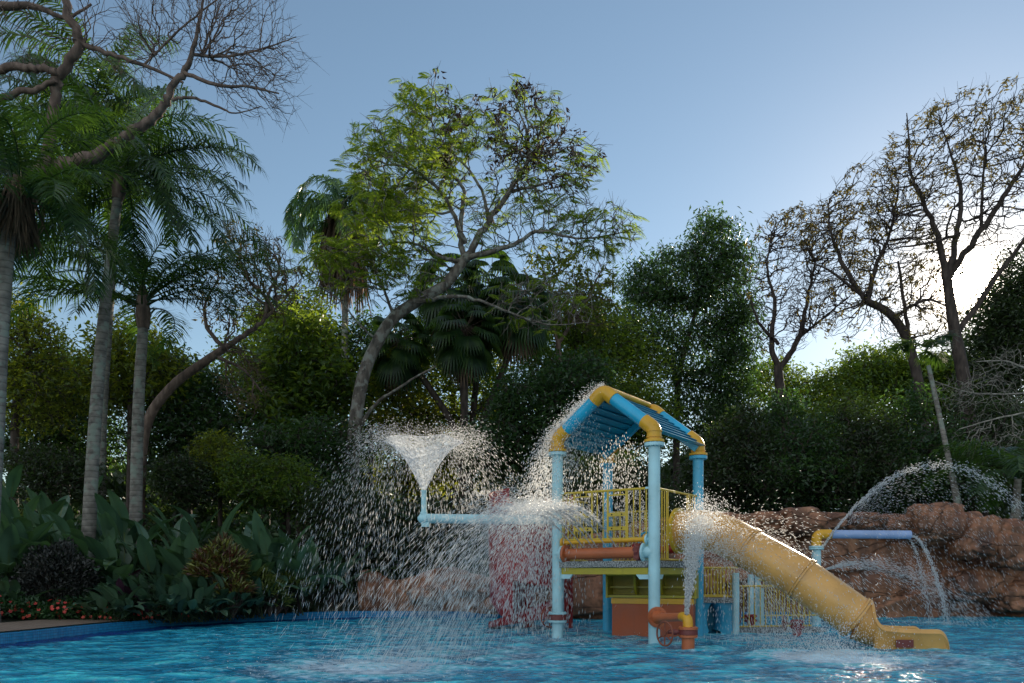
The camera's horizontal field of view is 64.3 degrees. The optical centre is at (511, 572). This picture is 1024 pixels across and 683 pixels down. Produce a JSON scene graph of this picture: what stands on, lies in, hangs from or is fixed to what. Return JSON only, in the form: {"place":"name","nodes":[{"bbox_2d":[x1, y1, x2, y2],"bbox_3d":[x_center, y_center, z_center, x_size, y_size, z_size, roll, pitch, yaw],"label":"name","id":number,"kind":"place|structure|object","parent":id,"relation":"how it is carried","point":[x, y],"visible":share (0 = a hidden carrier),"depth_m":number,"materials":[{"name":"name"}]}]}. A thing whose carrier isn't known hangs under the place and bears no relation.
{"place":"outdoors","nodes":[
{"label":"outdoors","id":0,"kind":"place"},
{"bbox_2d":[0,571,414,632],"bbox_3d":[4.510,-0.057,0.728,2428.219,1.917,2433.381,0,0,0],"label":"ground","id":1,"kind":"structure","parent":0,"point":[337,599],"depth_m":19.58,"materials":[{"name":"soil"}]},
{"bbox_2d":[0,519,57,578],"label":"paddle leaf plant","id":2,"kind":"object","parent":1,"relation":"on","point":[11,546],"visible":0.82,"depth_m":14.52,"materials":[{"name":"green plant"}]},
{"bbox_2d":[7,595,59,619],"bbox_3d":[-8.188,0.611,13.993,0.909,0.472,0.761,0,0,0],"label":"flower mound","id":3,"kind":"object","parent":1,"relation":"on","point":[29,612],"visible":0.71,"depth_m":13.81,"materials":[{"name":"green plant"}]},
{"bbox_2d":[2,463,65,569],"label":"paddle leaf plant","id":4,"kind":"object","parent":1,"relation":"on","point":[13,480],"visible":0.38,"depth_m":16.74,"materials":[{"name":"green plant"}]},
{"bbox_2d":[1,495,76,574],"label":"paddle leaf plant","id":5,"kind":"object","parent":1,"relation":"on","point":[10,513],"visible":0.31,"depth_m":15.89,"materials":[{"name":"green plant"}]},
{"bbox_2d":[0,518,77,596],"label":"paddle leaf plant","id":6,"kind":"object","parent":1,"relation":"on","point":[22,532],"visible":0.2,"depth_m":14.91,"materials":[{"name":"green plant"}]},
{"bbox_2d":[8,509,85,599],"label":"paddle leaf plant","id":7,"kind":"object","parent":1,"relation":"on","point":[60,525],"visible":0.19,"depth_m":15.40,"materials":[{"name":"green plant"}]},
{"bbox_2d":[5,282,92,506],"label":"leafy tree","id":8,"kind":"object","parent":1,"relation":"on","point":[31,367],"visible":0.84,"depth_m":22.75,"materials":[{"name":"green plant"}]},
{"bbox_2d":[8,536,103,600],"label":"dark shrub","id":9,"kind":"object","parent":1,"relation":"on","point":[43,571],"visible":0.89,"depth_m":14.27,"materials":[{"name":"purple plant"}]},
{"bbox_2d":[33,595,84,619],"bbox_3d":[-7.839,0.623,14.114,0.871,0.505,0.849,0,0,44],"label":"flower mound","id":10,"kind":"object","parent":1,"relation":"on","point":[57,602],"visible":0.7,"depth_m":13.94,"materials":[{"name":"green plant"}]},
{"bbox_2d":[2,435,125,509],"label":"shrub","id":11,"kind":"object","parent":1,"relation":"on","point":[47,477],"visible":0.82,"depth_m":20.01,"materials":[{"name":"green plant"}]},
{"bbox_2d":[2,346,126,503],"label":"leafy tree","id":12,"kind":"object","parent":1,"relation":"on","point":[60,438],"visible":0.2,"depth_m":25.98,"materials":[{"name":"green plant"}]},
{"bbox_2d":[0,88,153,622],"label":"palm tree","id":13,"kind":"object","parent":1,"relation":"on","point":[21,183],"visible":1,"depth_m":12.92,"materials":[{"name":"green plant"}]},
{"bbox_2d":[18,475,143,565],"bbox_3d":[-9.873,-0.898,17.090,3.014,2.346,2.876,0,0,0],"label":"paddle leaf plant","id":14,"kind":"object","parent":1,"relation":"on","point":[44,501],"visible":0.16,"depth_m":16.97,"materials":[{"name":"green plant"}]},
{"bbox_2d":[0,615,177,631],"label":"pool deck","id":15,"kind":"structure","parent":1,"relation":"on","point":[21,625],"depth_m":13.05,"materials":[{"name":"concrete"}]},
{"bbox_2d":[27,535,159,593],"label":"paddle leaf plant","id":16,"kind":"object","parent":1,"relation":"on","point":[106,549],"visible":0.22,"depth_m":14.97,"materials":[{"name":"green plant"}]},
{"bbox_2d":[0,0,202,497],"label":"palm tree","id":17,"kind":"object","parent":1,"relation":"on","point":[121,105],"visible":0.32,"depth_m":20.36,"materials":[{"name":"green plant"}]},
{"bbox_2d":[39,489,168,584],"bbox_3d":[-8.118,-0.404,16.087,2.335,2.401,3.471,0,0,26],"label":"paddle leaf plant","id":18,"kind":"object","parent":1,"relation":"on","point":[106,514],"visible":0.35,"depth_m":15.54,"materials":[{"name":"green plant"}]},
{"bbox_2d":[70,582,143,622],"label":"striped leaf plant","id":19,"kind":"object","parent":1,"relation":"on","point":[102,602],"visible":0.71,"depth_m":13.93,"materials":[{"name":"green plant"}]},
{"bbox_2d":[65,574,152,620],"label":"striped leaf plant","id":20,"kind":"object","parent":1,"relation":"on","point":[109,592],"visible":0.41,"depth_m":14.10,"materials":[{"name":"green plant"}]},
{"bbox_2d":[76,528,169,595],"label":"paddle leaf plant","id":21,"kind":"object","parent":1,"relation":"on","point":[126,558],"visible":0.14,"depth_m":15.87,"materials":[{"name":"green plant"}]},
{"bbox_2d":[1,74,271,566],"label":"palm tree","id":22,"kind":"object","parent":1,"relation":"on","point":[161,188],"visible":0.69,"depth_m":16.31,"materials":[{"name":"green plant"}]},
{"bbox_2d":[64,304,209,512],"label":"leafy tree","id":23,"kind":"object","parent":1,"relation":"on","point":[122,364],"visible":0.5,"depth_m":23.48,"materials":[{"name":"green plant"}]},
{"bbox_2d":[112,573,202,623],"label":"striped leaf plant","id":24,"kind":"object","parent":1,"relation":"on","point":[140,593],"visible":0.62,"depth_m":14.16,"materials":[{"name":"green plant"}]},
{"bbox_2d":[10,189,306,577],"bbox_3d":[-8.159,-3.581,18.215,7.480,8.861,5.212,0,0,0],"label":"palm tree","id":25,"kind":"object","parent":1,"relation":"on","point":[142,302],"visible":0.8,"depth_m":18.09,"materials":[{"name":"green plant"}]},
{"bbox_2d":[106,519,210,597],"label":"paddle leaf plant","id":26,"kind":"object","parent":1,"relation":"on","point":[149,562],"visible":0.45,"depth_m":15.40,"materials":[{"name":"green plant"}]},
{"bbox_2d":[0,0,326,252],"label":"bare tree","id":27,"kind":"object","parent":1,"relation":"on","point":[62,71],"visible":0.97,"depth_m":13.99,"materials":[{"name":"brown plant"}]},
{"bbox_2d":[138,576,214,623],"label":"striped leaf plant","id":28,"kind":"object","parent":1,"relation":"on","point":[178,590],"visible":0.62,"depth_m":14.25,"materials":[{"name":"green plant"}]},
{"bbox_2d":[127,441,229,519],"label":"shrub","id":29,"kind":"object","parent":1,"relation":"on","point":[182,482],"visible":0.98,"depth_m":19.91,"materials":[{"name":"green plant"}]},
{"bbox_2d":[116,501,243,584],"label":"paddle leaf plant","id":30,"kind":"object","parent":1,"relation":"on","point":[185,526],"visible":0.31,"depth_m":17.01,"materials":[{"name":"green plant"}]},
{"bbox_2d":[107,343,265,525],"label":"leafy tree","id":31,"kind":"object","parent":1,"relation":"on","point":[172,430],"visible":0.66,"depth_m":24.44,"materials":[{"name":"green plant"}]},
{"bbox_2d":[144,574,234,622],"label":"striped leaf plant","id":32,"kind":"object","parent":1,"relation":"on","point":[198,598],"visible":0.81,"depth_m":14.43,"materials":[{"name":"green plant"}]},
{"bbox_2d":[128,527,275,609],"bbox_3d":[-6.263,0.000,16.198,3.250,1.827,2.423,0,0,0],"label":"paddle leaf plant","id":33,"kind":"object","parent":1,"relation":"on","point":[174,563],"visible":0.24,"depth_m":15.62,"materials":[{"name":"green plant"}]},
{"bbox_2d":[149,530,266,590],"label":"paddle leaf plant","id":34,"kind":"object","parent":1,"relation":"on","point":[191,543],"visible":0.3,"depth_m":15.68,"materials":[{"name":"green plant"}]},
{"bbox_2d":[157,586,264,620],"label":"striped leaf plant","id":35,"kind":"object","parent":1,"relation":"on","point":[231,595],"visible":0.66,"depth_m":14.97,"materials":[{"name":"green plant"}]},
{"bbox_2d":[180,530,253,617],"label":"croton bush","id":36,"kind":"object","parent":1,"relation":"on","point":[219,555],"visible":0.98,"depth_m":15.18,"materials":[{"name":"green plant"}]},
{"bbox_2d":[174,423,266,526],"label":"shrub","id":37,"kind":"object","parent":1,"relation":"on","point":[213,446],"visible":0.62,"depth_m":21.01,"materials":[{"name":"green plant"}]},
{"bbox_2d":[142,206,309,525],"bbox_3d":[-7.200,-4.512,21.306,4.410,9.365,3.456,0,0,28],"label":"bare tree","id":38,"kind":"object","parent":1,"relation":"on","point":[166,392],"visible":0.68,"depth_m":20.93,"materials":[{"name":"brown plant"}]},
{"bbox_2d":[209,568,261,618],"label":"croton bush","id":39,"kind":"object","parent":1,"relation":"on","point":[238,582],"visible":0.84,"depth_m":15.15,"materials":[{"name":"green plant"}]},
{"bbox_2d":[205,440,293,516],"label":"shrub","id":40,"kind":"object","parent":1,"relation":"on","point":[240,472],"visible":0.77,"depth_m":19.84,"materials":[{"name":"green plant"}]},
{"bbox_2d":[203,282,348,527],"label":"leafy tree","id":41,"kind":"object","parent":1,"relation":"on","point":[248,323],"visible":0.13,"depth_m":30.20,"materials":[{"name":"green plant"}]},
{"bbox_2d":[222,510,348,612],"bbox_3d":[-5.040,-0.176,16.692,2.714,2.180,2.214,0,0,-33],"label":"paddle leaf plant","id":42,"kind":"object","parent":1,"relation":"on","point":[247,542],"visible":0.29,"depth_m":16.57,"materials":[{"name":"green plant"}]},
{"bbox_2d":[242,450,329,537],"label":"shrub","id":43,"kind":"object","parent":1,"relation":"on","point":[287,473],"visible":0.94,"depth_m":19.90,"materials":[{"name":"green plant"}]},
{"bbox_2d":[246,523,325,615],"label":"paddle leaf plant","id":44,"kind":"object","parent":1,"relation":"on","point":[266,541],"visible":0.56,"depth_m":16.61,"materials":[{"name":"green plant"}]},
{"bbox_2d":[202,400,381,532],"bbox_3d":[-6.423,-2.396,23.559,5.437,5.133,5.006,0,0,0],"label":"shrub","id":45,"kind":"object","parent":1,"relation":"on","point":[306,441],"visible":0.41,"depth_m":23.12,"materials":[{"name":"green plant"}]},
{"bbox_2d":[223,296,378,546],"bbox_3d":[-6.900,-4.348,26.718,5.156,9.037,5.327,0,0,0],"label":"leafy tree","id":46,"kind":"object","parent":1,"relation":"on","point":[300,379],"visible":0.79,"depth_m":25.96,"materials":[{"name":"green plant"}]},
{"bbox_2d":[251,538,364,611],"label":"paddle leaf plant","id":47,"kind":"object","parent":1,"relation":"on","point":[294,563],"visible":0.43,"depth_m":17.30,"materials":[{"name":"green plant"}]},
{"bbox_2d":[247,528,379,611],"bbox_3d":[-4.632,-0.010,17.572,2.751,1.845,2.435,0,0,28],"label":"paddle leaf plant","id":48,"kind":"object","parent":1,"relation":"on","point":[281,533],"visible":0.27,"depth_m":17.74,"materials":[{"name":"green plant"}]},
{"bbox_2d":[284,474,382,605],"bbox_3d":[-4.262,-0.714,19.429,2.248,3.379,2.702,0,0,-22],"label":"shrub","id":49,"kind":"object","parent":1,"relation":"on","point":[318,511],"visible":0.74,"depth_m":19.04,"materials":[{"name":"green plant"}]},
{"bbox_2d":[282,168,400,469],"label":"palm tree","id":50,"kind":"object","parent":1,"relation":"on","point":[309,208],"visible":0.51,"depth_m":29.41,"materials":[{"name":"green plant"}]},
{"bbox_2d":[19,498,729,597],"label":"undergrowth","id":51,"kind":"object","parent":1,"relation":"on","point":[243,517],"visible":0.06,"depth_m":19.61,"materials":[{"name":"green plant"}]},
{"bbox_2d":[310,302,441,487],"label":"leafy tree","id":52,"kind":"object","parent":1,"relation":"on","point":[360,334],"visible":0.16,"depth_m":31.29,"materials":[{"name":"green plant"}]},
{"bbox_2d":[340,480,445,579],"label":"shrub","id":53,"kind":"object","parent":1,"relation":"on","point":[389,550],"visible":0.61,"depth_m":19.40,"materials":[{"name":"green plant"}]},
{"bbox_2d":[0,611,811,643],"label":"pool edge","id":54,"kind":"object","parent":1,"relation":"on","point":[30,635],"visible":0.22,"depth_m":14.69,"materials":[{"name":"concrete"}]},
{"bbox_2d":[358,313,460,505],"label":"fan palm","id":55,"kind":"object","parent":1,"relation":"on","point":[402,363],"visible":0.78,"depth_m":27.18,"materials":[{"name":"green plant"}]},
{"bbox_2d":[386,483,488,578],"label":"shrub","id":56,"kind":"object","parent":1,"relation":"on","point":[429,509],"visible":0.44,"depth_m":19.40,"materials":[{"name":"green plant"}]},
{"bbox_2d":[359,339,528,570],"bbox_3d":[-2.153,-4.117,29.179,6.960,8.574,4.945,0,0,-17],"label":"leafy tree","id":57,"kind":"object","parent":1,"relation":"on","point":[409,408],"visible":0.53,"depth_m":28.40,"materials":[{"name":"green plant"}]},
{"bbox_2d":[410,253,486,383],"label":"fan palm","id":58,"kind":"object","parent":1,"relation":"on","point":[430,311],"visible":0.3,"depth_m":27.84,"materials":[{"name":"green plant"}]},
{"bbox_2d":[403,315,526,506],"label":"leafy tree","id":59,"kind":"object","parent":1,"relation":"on","point":[451,388],"visible":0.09,"depth_m":32.40,"materials":[{"name":"green plant"}]},
{"bbox_2d":[427,301,504,524],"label":"fan palm","id":60,"kind":"object","parent":1,"relation":"on","point":[464,356],"visible":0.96,"depth_m":26.58,"materials":[{"name":"green plant"}]},
{"bbox_2d":[285,61,649,572],"bbox_3d":[-1.405,-7.085,23.788,10.510,14.511,5.963,0,0,0],"label":"feathery tree","id":61,"kind":"object","parent":1,"relation":"on","point":[400,207],"visible":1,"depth_m":23.23,"materials":[{"name":"green plant"}]},
{"bbox_2d":[454,249,525,435],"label":"fan palm","id":62,"kind":"object","parent":1,"relation":"on","point":[505,266],"visible":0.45,"depth_m":28.29,"materials":[{"name":"green plant"}]},
{"bbox_2d":[440,468,546,573],"bbox_3d":[-0.269,-1.001,19.823,3.043,2.983,2.709,0,0,0],"label":"shrub","id":63,"kind":"object","parent":1,"relation":"on","point":[494,486],"visible":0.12,"depth_m":19.64,"materials":[{"name":"green plant"}]},
{"bbox_2d":[3,477,1023,571],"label":"undergrowth","id":64,"kind":"object","parent":1,"relation":"on","point":[214,521],"visible":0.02,"depth_m":30.41,"materials":[{"name":"green plant"}]},
{"bbox_2d":[469,273,558,513],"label":"fan palm","id":65,"kind":"object","parent":1,"relation":"on","point":[513,343],"visible":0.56,"depth_m":27.46,"materials":[{"name":"green plant"}]},
{"bbox_2d":[5,399,1023,528],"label":"distant wood","id":66,"kind":"object","parent":1,"relation":"on","point":[120,490],"visible":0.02,"depth_m":44.09,"materials":[{"name":"green plant"}]},
{"bbox_2d":[438,335,635,491],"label":"leafy tree","id":67,"kind":"object","parent":1,"relation":"on","point":[516,421],"visible":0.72,"depth_m":23.94,"materials":[{"name":"green plant"}]},
{"bbox_2d":[515,449,621,536],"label":"shrub","id":68,"kind":"object","parent":1,"relation":"on","point":[587,482],"visible":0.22,"depth_m":20.06,"materials":[{"name":"green plant"}]},
{"bbox_2d":[520,237,623,484],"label":"bare tree","id":69,"kind":"object","parent":1,"relation":"on","point":[607,282],"visible":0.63,"depth_m":29.53,"materials":[{"name":"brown plant"}]},
{"bbox_2d":[510,282,637,409],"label":"leafy tree","id":70,"kind":"object","parent":1,"relation":"on","point":[575,340],"visible":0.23,"depth_m":32.48,"materials":[{"name":"green plant"}]},
{"bbox_2d":[559,302,706,502],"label":"leafy tree","id":71,"kind":"object","parent":1,"relation":"on","point":[625,349],"visible":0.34,"depth_m":35.60,"materials":[{"name":"green plant"}]},
{"bbox_2d":[584,441,691,531],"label":"shrub","id":72,"kind":"object","parent":1,"relation":"on","point":[620,472],"visible":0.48,"depth_m":20.03,"materials":[{"name":"green plant"}]},
{"bbox_2d":[357,502,1023,618],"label":"rock wall","id":73,"kind":"structure","parent":1,"relation":"on","point":[1010,602],"depth_m":17.65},
{"bbox_2d":[602,200,778,499],"bbox_3d":[8.186,-9.101,37.992,8.351,16.542,5.282,0,0,0],"label":"leafy tree","id":74,"kind":"object","parent":1,"relation":"on","point":[659,290],"visible":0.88,"depth_m":37.33,"materials":[{"name":"green plant"}]},
{"bbox_2d":[662,393,814,513],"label":"leafy tree","id":75,"kind":"object","parent":1,"relation":"on","point":[717,471],"visible":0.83,"depth_m":25.24,"materials":[{"name":"green plant"}]},
{"bbox_2d":[739,201,863,502],"bbox_3d":[10.809,-7.364,31.096,4.592,13.070,4.678,0,0,0],"label":"bare tree","id":76,"kind":"object","parent":1,"relation":"on","point":[802,331],"visible":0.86,"depth_m":30.84,"materials":[{"name":"brown plant"}]},
{"bbox_2d":[729,375,879,511],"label":"leafy tree","id":77,"kind":"object","parent":1,"relation":"on","point":[799,446],"visible":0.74,"depth_m":25.27,"materials":[{"name":"green plant"}]},
{"bbox_2d":[723,329,952,419],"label":"leafy tree","id":78,"kind":"object","parent":1,"relation":"on","point":[789,379],"visible":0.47,"depth_m":49.14,"materials":[{"name":"green plant"}]},
{"bbox_2d":[767,345,918,441],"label":"leafy tree","id":79,"kind":"object","parent":1,"relation":"on","point":[872,399],"visible":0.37,"depth_m":48.41,"materials":[{"name":"green plant"}]},
{"bbox_2d":[788,390,943,513],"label":"leafy tree","id":80,"kind":"object","parent":1,"relation":"on","point":[876,434],"visible":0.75,"depth_m":25.35,"materials":[{"name":"green plant"}]},
{"bbox_2d":[790,152,976,503],"bbox_3d":[12.956,-7.815,29.038,6.077,13.973,4.737,0,0,0],"label":"bare tree","id":81,"kind":"object","parent":1,"relation":"on","point":[900,326],"visible":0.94,"depth_m":28.83,"materials":[{"name":"brown plant"}]},
{"bbox_2d":[844,344,1001,424],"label":"leafy tree","id":82,"kind":"object","parent":1,"relation":"on","point":[939,375],"visible":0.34,"depth_m":48.98,"materials":[{"name":"green plant"}]},
{"bbox_2d":[886,330,961,503],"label":"palm tree","id":83,"kind":"object","parent":1,"relation":"on","point":[935,359],"visible":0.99,"depth_m":21.77,"materials":[{"name":"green plant"}]},
{"bbox_2d":[853,377,998,513],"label":"leafy tree","id":84,"kind":"object","parent":1,"relation":"on","point":[923,447],"visible":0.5,"depth_m":25.34,"materials":[{"name":"green plant"}]},
{"bbox_2d":[865,72,1023,512],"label":"bare tree","id":85,"kind":"object","parent":1,"relation":"on","point":[959,355],"visible":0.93,"depth_m":27.85,"materials":[{"name":"brown plant"}]},
{"bbox_2d":[917,240,1023,440],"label":"leafy tree","id":86,"kind":"object","parent":1,"relation":"on","point":[998,321],"visible":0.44,"depth_m":49.06,"materials":[{"name":"green plant"}]},
{"bbox_2d":[919,435,1023,519],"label":"shrub","id":87,"kind":"object","parent":1,"relation":"on","point":[1014,465],"visible":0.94,"depth_m":20.01,"materials":[{"name":"green plant"}]},
{"bbox_2d":[922,378,1023,520],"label":"leafy tree","id":88,"kind":"object","parent":1,"relation":"on","point":[998,426],"visible":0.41,"depth_m":25.58,"materials":[{"name":"green plant"}]},
{"bbox_2d":[926,339,1023,453],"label":"dead branches","id":89,"kind":"object","parent":1,"relation":"on","point":[1014,365],"visible":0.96,"depth_m":19.99,"materials":[{"name":"plant"}]},
{"bbox_2d":[0,616,1023,682],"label":"water","id":90,"kind":"structure","parent":0,"point":[992,652],"depth_m":9.49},
{"bbox_2d":[263,408,569,635],"bbox_3d":[-1.607,-0.822,13.541,5.426,3.663,5.378,0,0,0],"label":"water spray","id":91,"kind":"object","parent":90,"relation":"on","point":[448,443],"visible":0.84,"depth_m":13.30,"materials":[{"name":"white"}]},
{"bbox_2d":[279,468,615,668],"bbox_3d":[-0.396,-0.137,9.811,1.905,2.293,5.497,0,0,44],"label":"water spray","id":92,"kind":"object","parent":90,"relation":"on","point":[543,509],"visible":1,"depth_m":9.79,"materials":[{"name":"white"}]},
{"bbox_2d":[418,490,563,629],"bbox_3d":[-0.341,0.063,13.768,2.494,2.854,0.180,0,0,-9],"label":"pipe","id":93,"kind":"object","parent":90,"relation":"in","point":[423,516],"visible":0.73,"depth_m":13.59,"materials":[{"name":"metal"}]},
{"bbox_2d":[383,434,462,489],"bbox_3d":[-1.492,-1.787,13.598,1.367,0.824,1.383,0,0,0],"label":"water funnel","id":94,"kind":"object","parent":93,"relation":"on","point":[428,459],"visible":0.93,"depth_m":13.44,"materials":[{"name":"white"}]},
{"bbox_2d":[488,488,572,627],"bbox_3d":[0.322,-0.091,14.805,1.518,2.963,1.870,0,0,0],"label":"net","id":95,"kind":"object","parent":90,"relation":"in","point":[568,605],"visible":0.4,"depth_m":14.10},
{"bbox_2d":[457,381,609,640],"bbox_3d":[0.382,-0.918,12.368,2.551,3.856,2.018,0,0,-34],"label":"water spray","id":96,"kind":"object","parent":90,"relation":"on","point":[551,434],"visible":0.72,"depth_m":12.34,"materials":[{"name":"white"}]},
{"bbox_2d":[541,386,706,649],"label":"play tower","id":97,"kind":"structure","parent":90,"relation":"in","point":[639,610],"depth_m":12.24,"materials":[{"name":"blue paint"}]},
{"bbox_2d":[564,431,647,547],"bbox_3d":[1.500,-1.210,12.606,0.906,1.840,1.206,0,0,35],"label":"water spray","id":98,"kind":"object","parent":97,"relation":"attached to","point":[618,466],"visible":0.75,"depth_m":12.53,"materials":[{"name":"white"}]},
{"bbox_2d":[669,508,949,649],"bbox_3d":[4.000,0.080,11.273,3.617,2.060,0.907,0,0,23],"label":"tube slide","id":99,"kind":"object","parent":97,"relation":"attached to","point":[834,586],"visible":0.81,"depth_m":10.87,"materials":[{"name":"yellow paint"}]},
{"bbox_2d":[704,567,825,633],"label":"railing","id":100,"kind":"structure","parent":90,"relation":"in","point":[729,619],"depth_m":13.29,"materials":[{"name":"metal"}]},
{"bbox_2d":[631,475,980,647],"bbox_3d":[3.926,-0.184,11.247,4.908,2.389,1.936,0,0,0],"label":"water spray","id":101,"kind":"object","parent":90,"relation":"on","point":[691,564],"visible":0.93,"depth_m":11.00,"materials":[{"name":"white"}]},
{"bbox_2d":[753,553,946,667],"bbox_3d":[3.802,0.394,9.518,2.656,1.229,2.226,0,0,21],"label":"water splash","id":102,"kind":"object","parent":90,"relation":"on","point":[836,653],"visible":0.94,"depth_m":9.46,"materials":[{"name":"white"}]},
{"bbox_2d":[809,529,911,624],"bbox_3d":[6.528,0.343,15.300,1.896,2.294,0.270,0,0,0],"label":"pipe fountain","id":103,"kind":"object","parent":90,"relation":"in","point":[853,534],"visible":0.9,"depth_m":15.23,"materials":[{"name":"blue paint"}]},
{"bbox_2d":[746,548,1014,627],"bbox_3d":[6.631,0.261,14.977,5.297,1.498,1.589,0,0,0],"label":"water spray","id":104,"kind":"object","parent":90,"relation":"on","point":[852,564],"visible":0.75,"depth_m":15.09,"materials":[{"name":"white"}]},
{"bbox_2d":[821,457,1023,625],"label":"water spray","id":105,"kind":"object","parent":90,"relation":"on","point":[864,499],"visible":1,"depth_m":15.08,"materials":[{"name":"white"}]},
{"bbox_2d":[0,0,1023,518],"label":"sky","id":106,"kind":"structure","parent":0,"point":[757,107],"materials":[{"name":"blue"}]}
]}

